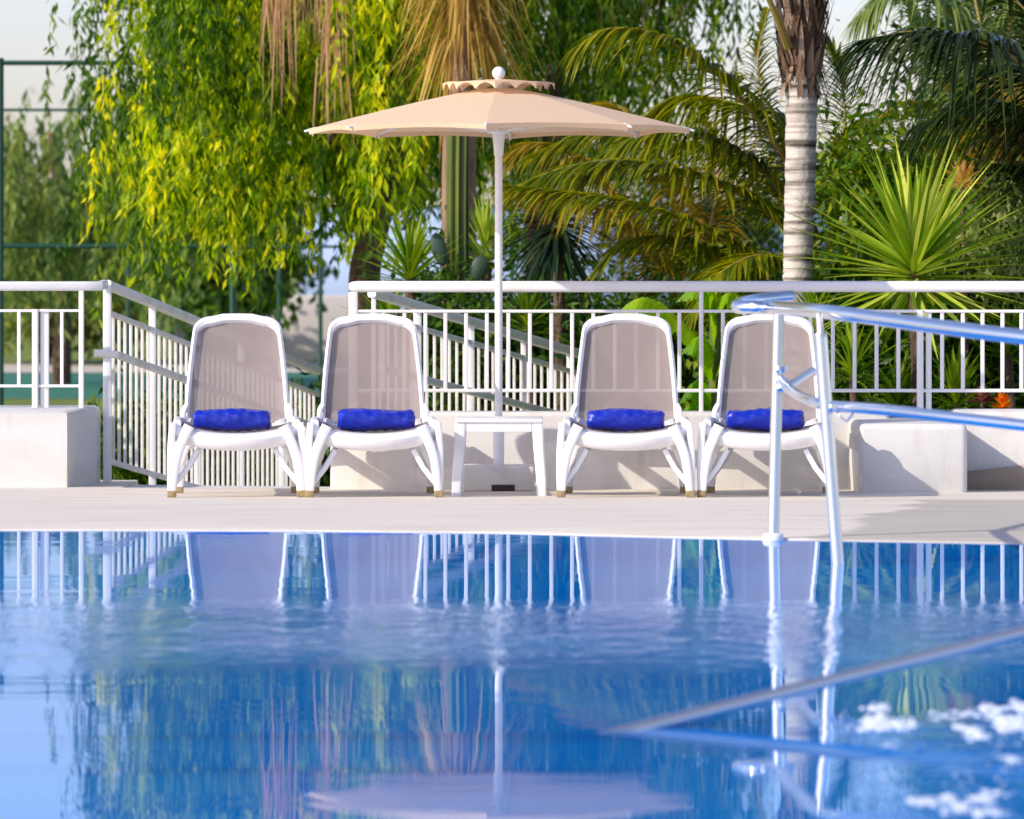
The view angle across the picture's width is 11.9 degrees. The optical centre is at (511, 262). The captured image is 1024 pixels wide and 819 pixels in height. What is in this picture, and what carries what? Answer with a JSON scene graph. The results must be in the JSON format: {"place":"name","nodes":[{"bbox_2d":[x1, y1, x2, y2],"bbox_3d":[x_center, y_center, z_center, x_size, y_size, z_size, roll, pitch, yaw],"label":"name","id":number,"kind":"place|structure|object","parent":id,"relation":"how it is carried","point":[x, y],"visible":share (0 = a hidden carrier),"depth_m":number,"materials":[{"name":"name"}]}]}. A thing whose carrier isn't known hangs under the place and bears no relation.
{"place":"outdoors","nodes":[
{"label":"outdoors","id":0,"kind":"place"},
{"bbox_2d":[4,363,323,371],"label":"path","id":1,"kind":"structure","parent":0,"point":[88,367],"depth_m":90.58,"materials":[{"name":"beige"}]},
{"bbox_2d":[4,373,436,398],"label":"tennis court","id":2,"kind":"object","parent":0,"point":[93,383],"depth_m":76.86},
{"bbox_2d":[173,295,348,360],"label":"garden wall","id":3,"kind":"structure","parent":0,"point":[301,339],"depth_m":97.00,"materials":[{"name":"white paint"}]},
{"bbox_2d":[4,273,708,470],"bbox_3d":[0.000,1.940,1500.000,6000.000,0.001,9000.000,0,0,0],"label":"lawn","id":4,"kind":"structure","parent":0,"point":[26,355],"depth_m":98.57,"materials":[{"name":"green plant"}]},
{"bbox_2d":[4,176,157,363],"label":"tree","id":5,"kind":"object","parent":4,"relation":"on","point":[90,330],"visible":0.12,"depth_m":93.06,"materials":[{"name":"green plant"}]},
{"bbox_2d":[0,58,235,404],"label":"court fence","id":6,"kind":"object","parent":4,"relation":"on","point":[3,62],"visible":0.34,"depth_m":49.98,"materials":[{"name":"green metal"}]},
{"bbox_2d":[4,73,265,383],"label":"weeping tree","id":7,"kind":"object","parent":4,"relation":"on","point":[23,205],"visible":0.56,"depth_m":75.64,"materials":[{"name":"green plant"}]},
{"bbox_2d":[41,0,361,333],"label":"weeping tree","id":8,"kind":"object","parent":4,"relation":"on","point":[130,87],"visible":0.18,"depth_m":46.34,"materials":[{"name":"green plant"}]},
{"bbox_2d":[84,366,329,486],"bbox_3d":[-2.174,1.587,37.617,3.093,1.725,2.408,0,0,0],"label":"shrub","id":9,"kind":"object","parent":4,"relation":"on","point":[118,473],"visible":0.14,"depth_m":37.16,"materials":[{"name":"green plant"}]},
{"bbox_2d":[102,177,339,345],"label":"tree","id":10,"kind":"object","parent":4,"relation":"on","point":[216,301],"visible":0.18,"depth_m":90.23,"materials":[{"name":"green plant"}]},
{"bbox_2d":[127,485,329,487],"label":"ramp","id":11,"kind":"structure","parent":4,"relation":"on","point":[165,486],"depth_m":29.31,"materials":[{"name":"white paint"}]},
{"bbox_2d":[94,280,320,485],"bbox_3d":[-1.882,0.968,32.013,0.153,1.726,4.894,0,0,14],"label":"ramp railing","id":12,"kind":"object","parent":11,"relation":"on","point":[108,353],"visible":0.4,"depth_m":30.58,"materials":[{"name":"white metal"}]},
{"bbox_2d":[367,292,578,410],"bbox_3d":[-0.166,0.904,30.864,0.112,1.509,3.441,0,0,22],"label":"ramp railing","id":13,"kind":"object","parent":11,"relation":"on","point":[522,404],"visible":0.31,"depth_m":30.69,"materials":[{"name":"white metal"}]},
{"bbox_2d":[78,0,513,313],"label":"weeping tree","id":14,"kind":"object","parent":4,"relation":"on","point":[216,135],"visible":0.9,"depth_m":41.37,"materials":[{"name":"green plant"}]},
{"bbox_2d":[4,109,623,404],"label":"court fence","id":15,"kind":"object","parent":4,"relation":"on","point":[320,315],"visible":0.15,"depth_m":65.98,"materials":[{"name":"green metal"}]},
{"bbox_2d":[344,277,436,340],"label":"strap leaf plant","id":16,"kind":"object","parent":4,"relation":"on","point":[386,306],"visible":0.11,"depth_m":33.95,"materials":[{"name":"green plant"}]},
{"bbox_2d":[349,212,470,319],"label":"yucca","id":17,"kind":"object","parent":4,"relation":"on","point":[410,251],"visible":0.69,"depth_m":35.92,"materials":[{"name":"green plant"}]},
{"bbox_2d":[358,205,554,410],"bbox_3d":[-0.289,0.762,36.191,1.874,2.369,2.388,0,0,0],"label":"shrub","id":18,"kind":"object","parent":4,"relation":"on","point":[467,303],"visible":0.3,"depth_m":35.59,"materials":[{"name":"green plant"}]},
{"bbox_2d":[421,233,494,405],"bbox_3d":[-0.389,0.423,35.800,0.542,1.275,0.052,0,0,0],"label":"prickly pear","id":19,"kind":"object","parent":4,"relation":"on","point":[479,266],"visible":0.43,"depth_m":35.78,"materials":[{"name":"green plant"}]},
{"bbox_2d":[371,0,561,302],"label":"fan palm","id":20,"kind":"object","parent":4,"relation":"on","point":[468,33],"visible":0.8,"depth_m":37.87,"materials":[{"name":"plant"}]},
{"bbox_2d":[438,191,535,410],"bbox_3d":[-0.212,0.700,36.584,0.775,2.483,0.759,0,0,44],"label":"yucca","id":21,"kind":"object","parent":4,"relation":"on","point":[482,219],"visible":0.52,"depth_m":36.54,"materials":[{"name":"green plant"}]},
{"bbox_2d":[480,276,576,403],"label":"strap leaf plant","id":22,"kind":"object","parent":4,"relation":"on","point":[524,302],"visible":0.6,"depth_m":33.97,"materials":[{"name":"green plant"}]},
{"bbox_2d":[478,163,628,410],"bbox_3d":[0.295,0.616,35.017,0.971,2.651,0.977,0,0,43],"label":"yucca","id":23,"kind":"object","parent":4,"relation":"on","point":[557,252],"visible":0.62,"depth_m":34.96,"materials":[{"name":"green plant"}]},
{"bbox_2d":[472,197,654,410],"bbox_3d":[0.365,0.791,37.076,2.022,2.616,2.527,0,0,38],"label":"shrub","id":24,"kind":"object","parent":4,"relation":"on","point":[570,299],"visible":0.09,"depth_m":36.58,"materials":[{"name":"green plant"}]},
{"bbox_2d":[389,0,764,325],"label":"weeping tree","id":25,"kind":"object","parent":4,"relation":"on","point":[573,22],"visible":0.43,"depth_m":47.48,"materials":[{"name":"green plant"}]},
{"bbox_2d":[558,309,605,375],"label":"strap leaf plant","id":26,"kind":"object","parent":4,"relation":"on","point":[576,342],"visible":0.02,"depth_m":33.03,"materials":[{"name":"green plant"}]},
{"bbox_2d":[330,411,888,488],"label":"wall","id":27,"kind":"structure","parent":4,"relation":"on","point":[598,469],"depth_m":28.05,"materials":[{"name":"white paint"}]},
{"bbox_2d":[487,101,761,409],"bbox_3d":[0.852,0.351,35.670,2.100,3.179,3.126,0,0,0],"label":"date palm","id":28,"kind":"object","parent":4,"relation":"on","point":[627,226],"visible":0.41,"depth_m":35.89,"materials":[{"name":"green plant"}]},
{"bbox_2d":[518,234,734,410],"bbox_3d":[0.938,0.872,34.087,1.780,2.414,2.498,0,0,29],"label":"shrub","id":29,"kind":"object","parent":4,"relation":"on","point":[686,381],"visible":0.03,"depth_m":34.30,"materials":[{"name":"green plant"}]},
{"bbox_2d":[476,76,829,309],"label":"tree","id":30,"kind":"object","parent":4,"relation":"on","point":[762,239],"visible":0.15,"depth_m":62.33,"materials":[{"name":"green plant"}]},
{"bbox_2d":[617,277,737,410],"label":"banana plant","id":31,"kind":"object","parent":4,"relation":"on","point":[711,350],"visible":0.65,"depth_m":30.48,"materials":[{"name":"green plant"}]},
{"bbox_2d":[481,4,966,331],"bbox_3d":[1.443,0.041,33.892,3.456,3.799,3.249,0,0,12],"label":"date palm","id":32,"kind":"object","parent":4,"relation":"on","point":[747,261],"visible":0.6,"depth_m":33.27,"materials":[{"name":"green plant"}]},
{"bbox_2d":[672,232,847,408],"bbox_3d":[1.852,0.886,33.540,1.719,2.273,2.320,0,0,14],"label":"shrub","id":33,"kind":"object","parent":4,"relation":"on","point":[728,318],"visible":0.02,"depth_m":33.12,"materials":[{"name":"green plant"}]},
{"bbox_2d":[766,0,834,302],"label":"tall palm","id":34,"kind":"object","parent":4,"relation":"on","point":[800,26],"visible":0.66,"depth_m":31.91,"materials":[{"name":"grey plant"}]},
{"bbox_2d":[796,280,869,343],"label":"strap leaf plant","id":35,"kind":"object","parent":4,"relation":"on","point":[809,296],"visible":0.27,"depth_m":31.35,"materials":[{"name":"green plant"}]},
{"bbox_2d":[816,322,916,401],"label":"strap leaf plant","id":36,"kind":"object","parent":4,"relation":"on","point":[847,344],"visible":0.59,"depth_m":30.17,"materials":[{"name":"green plant"}]},
{"bbox_2d":[720,199,1014,416],"bbox_3d":[2.485,0.769,32.188,2.274,2.355,2.528,0,0,0],"label":"shrub","id":37,"kind":"object","parent":4,"relation":"on","point":[843,384],"visible":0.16,"depth_m":32.00,"materials":[{"name":"green plant"}]},
{"bbox_2d":[765,72,1023,280],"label":"shrub","id":38,"kind":"object","parent":4,"relation":"on","point":[855,166],"visible":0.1,"depth_m":33.06,"materials":[{"name":"green plant"}]},
{"bbox_2d":[775,134,1023,407],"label":"yucca","id":39,"kind":"object","parent":4,"relation":"on","point":[920,219],"visible":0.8,"depth_m":30.29,"materials":[{"name":"green plant"}]},
{"bbox_2d":[857,335,962,408],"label":"strap leaf plant","id":40,"kind":"object","parent":4,"relation":"on","point":[898,398],"visible":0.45,"depth_m":30.46,"materials":[{"name":"green plant"}]},
{"bbox_2d":[809,0,1023,243],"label":"date palm","id":41,"kind":"object","parent":4,"relation":"on","point":[995,45],"visible":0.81,"depth_m":30.47,"materials":[{"name":"green plant"}]},
{"bbox_2d":[820,0,1023,159],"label":"tree","id":42,"kind":"object","parent":4,"relation":"on","point":[928,18],"visible":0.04,"depth_m":40.05,"materials":[{"name":"green plant"}]},
{"bbox_2d":[838,0,1023,164],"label":"date palm","id":43,"kind":"object","parent":4,"relation":"on","point":[872,8],"visible":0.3,"depth_m":35.50,"materials":[{"name":"green plant"}]},
{"bbox_2d":[857,136,1023,386],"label":"shrub","id":44,"kind":"object","parent":4,"relation":"on","point":[1012,219],"visible":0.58,"depth_m":31.23,"materials":[{"name":"green plant"}]},
{"bbox_2d":[858,247,1023,410],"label":"shrub","id":45,"kind":"object","parent":4,"relation":"on","point":[992,373],"visible":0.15,"depth_m":31.36,"materials":[{"name":"green plant"}]},
{"bbox_2d":[882,342,1021,409],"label":"strap leaf plant","id":46,"kind":"object","parent":4,"relation":"on","point":[952,378],"visible":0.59,"depth_m":30.34,"materials":[{"name":"green plant"}]},
{"bbox_2d":[939,159,985,408],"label":"flowering plant","id":47,"kind":"object","parent":4,"relation":"on","point":[963,171],"visible":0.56,"depth_m":31.19,"materials":[{"name":"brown plant"}]},
{"bbox_2d":[923,63,1023,207],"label":"shrub","id":48,"kind":"object","parent":4,"relation":"on","point":[991,158],"visible":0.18,"depth_m":32.06,"materials":[{"name":"green plant"}]},
{"bbox_2d":[966,385,994,408],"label":"flowering plant","id":49,"kind":"object","parent":4,"relation":"on","point":[983,399],"visible":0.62,"depth_m":29.99,"materials":[{"name":"brown plant"}]},
{"bbox_2d":[951,409,1023,470],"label":"wall","id":50,"kind":"structure","parent":4,"relation":"on","point":[989,448],"depth_m":27.80,"materials":[{"name":"white paint"}]},
{"bbox_2d":[349,281,1023,411],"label":"railing","id":51,"kind":"object","parent":50,"relation":"on","point":[356,287],"visible":0.64,"depth_m":28.15,"materials":[{"name":"white metal"}]},
{"bbox_2d":[952,296,1023,408],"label":"strap leaf plant","id":52,"kind":"object","parent":4,"relation":"on","point":[1010,351],"visible":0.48,"depth_m":30.98,"materials":[{"name":"green plant"}]},
{"bbox_2d":[990,392,1014,408],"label":"flowering plant","id":53,"kind":"object","parent":4,"relation":"on","point":[1001,399],"visible":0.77,"depth_m":29.98,"materials":[{"name":"orange plant"}]},
{"bbox_2d":[446,136,469,410],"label":"column cactus","id":54,"kind":"object","parent":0,"point":[457,183],"depth_m":36.14,"materials":[{"name":"green plant"}]},
{"bbox_2d":[0,0,999,263],"label":"sky","id":55,"kind":"structure","parent":0,"point":[24,24],"materials":[{"name":"white"}]},
{"bbox_2d":[0,530,1023,818],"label":"pool water","id":56,"kind":"structure","parent":0,"point":[312,676],"depth_m":13.54,"materials":[{"name":"blue liquid"}]},
{"bbox_2d":[599,626,1023,731],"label":"pool handrail","id":57,"kind":"object","parent":56,"relation":"in","point":[826,681],"visible":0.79,"depth_m":12.32,"materials":[{"name":"silver metal"}]},
{"bbox_2d":[846,699,1023,817],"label":"foam","id":58,"kind":"object","parent":56,"relation":"on","point":[877,722],"visible":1,"depth_m":12.00,"materials":[{"name":"white"}]},
{"bbox_2d":[0,480,1023,543],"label":"pool deck","id":59,"kind":"structure","parent":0,"point":[982,516],"depth_m":23.02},
{"bbox_2d":[0,405,99,486],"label":"wall block","id":60,"kind":"structure","parent":59,"relation":"on","point":[54,446],"depth_m":28.50,"materials":[{"name":"white paint"}]},
{"bbox_2d":[0,280,107,407],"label":"railing","id":61,"kind":"object","parent":60,"relation":"on","point":[81,287],"visible":0.92,"depth_m":29.29,"materials":[{"name":"white metal"}]},
{"bbox_2d":[167,313,304,497],"bbox_3d":[-1.502,0.774,26.923,0.733,0.982,1.921,0,0,-3],"label":"sun lounger","id":62,"kind":"object","parent":59,"relation":"on","point":[237,360],"visible":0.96,"depth_m":27.15,"materials":[{"name":"white plastic"}]},
{"bbox_2d":[193,408,271,431],"bbox_3d":[-1.518,0.855,26.740,0.423,0.131,0.178,0,0,1],"label":"rolled towel","id":63,"kind":"object","parent":62,"relation":"on","point":[236,419],"visible":0.99,"depth_m":26.66,"materials":[{"name":"blue fabric"}]},
{"bbox_2d":[305,313,443,497],"bbox_3d":[-0.759,0.774,26.924,0.733,0.982,1.921,0,0,-2],"label":"sun lounger","id":64,"kind":"object","parent":59,"relation":"on","point":[372,360],"visible":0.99,"depth_m":27.15,"materials":[{"name":"white plastic"}]},
{"bbox_2d":[337,408,414,431],"bbox_3d":[-0.737,0.855,26.740,0.423,0.130,0.179,0,0,-1],"label":"rolled towel","id":65,"kind":"object","parent":64,"relation":"on","point":[357,419],"visible":1,"depth_m":26.66,"materials":[{"name":"blue fabric"}]},
{"bbox_2d":[304,67,693,490],"bbox_3d":[-0.075,0.087,27.650,2.031,2.376,2.031,0,0,26],"label":"umbrella","id":66,"kind":"object","parent":59,"relation":"on","point":[500,112],"visible":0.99,"depth_m":27.45,"materials":[{"name":"beige fabric"}]},
{"bbox_2d":[452,416,546,495],"bbox_3d":[-0.069,1.047,26.565,0.509,0.423,0.450,0,0,0],"label":"side table","id":67,"kind":"object","parent":59,"relation":"on","point":[464,425],"visible":1,"depth_m":26.35,"materials":[{"name":"white plastic"}]},
{"bbox_2d":[556,313,694,497],"bbox_3d":[0.624,0.774,26.924,0.733,0.982,1.921,0,0,2],"label":"sun lounger","id":68,"kind":"object","parent":59,"relation":"on","point":[626,360],"visible":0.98,"depth_m":27.15,"materials":[{"name":"white plastic"}]},
{"bbox_2d":[587,408,664,431],"bbox_3d":[0.617,0.854,26.740,0.423,0.131,0.179,0,0,1],"label":"rolled towel","id":69,"kind":"object","parent":68,"relation":"on","point":[617,419],"visible":1,"depth_m":26.66,"materials":[{"name":"blue fabric"}]},
{"bbox_2d":[697,314,835,496],"bbox_3d":[1.401,0.774,26.923,0.733,0.982,1.921,0,0,4],"label":"sun lounger","id":70,"kind":"object","parent":59,"relation":"on","point":[744,382],"visible":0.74,"depth_m":27.15,"materials":[{"name":"white plastic"}]},
{"bbox_2d":[725,407,804,431],"bbox_3d":[1.374,0.852,26.740,0.423,0.133,0.177,0,0,-2],"label":"rolled towel","id":71,"kind":"object","parent":70,"relation":"on","point":[757,419],"visible":0.88,"depth_m":26.66,"materials":[{"name":"blue fabric"}]},
{"bbox_2d":[731,290,1023,564],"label":"pool handrail","id":72,"kind":"object","parent":59,"relation":"on","point":[778,305],"visible":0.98,"depth_m":18.48,"materials":[{"name":"silver metal"}]},
{"bbox_2d":[848,417,966,491],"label":"wall block","id":73,"kind":"structure","parent":59,"relation":"on","point":[896,454],"depth_m":27.17,"materials":[{"name":"white paint"}]},
{"bbox_2d":[967,465,1023,489],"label":"plinth","id":74,"kind":"structure","parent":59,"relation":"on","point":[1007,478],"depth_m":27.72,"materials":[{"name":"grey concrete"}]},
{"bbox_2d":[298,201,839,320],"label":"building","id":75,"kind":"structure","parent":0,"point":[333,286],"depth_m":125.00,"materials":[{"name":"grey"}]}
]}

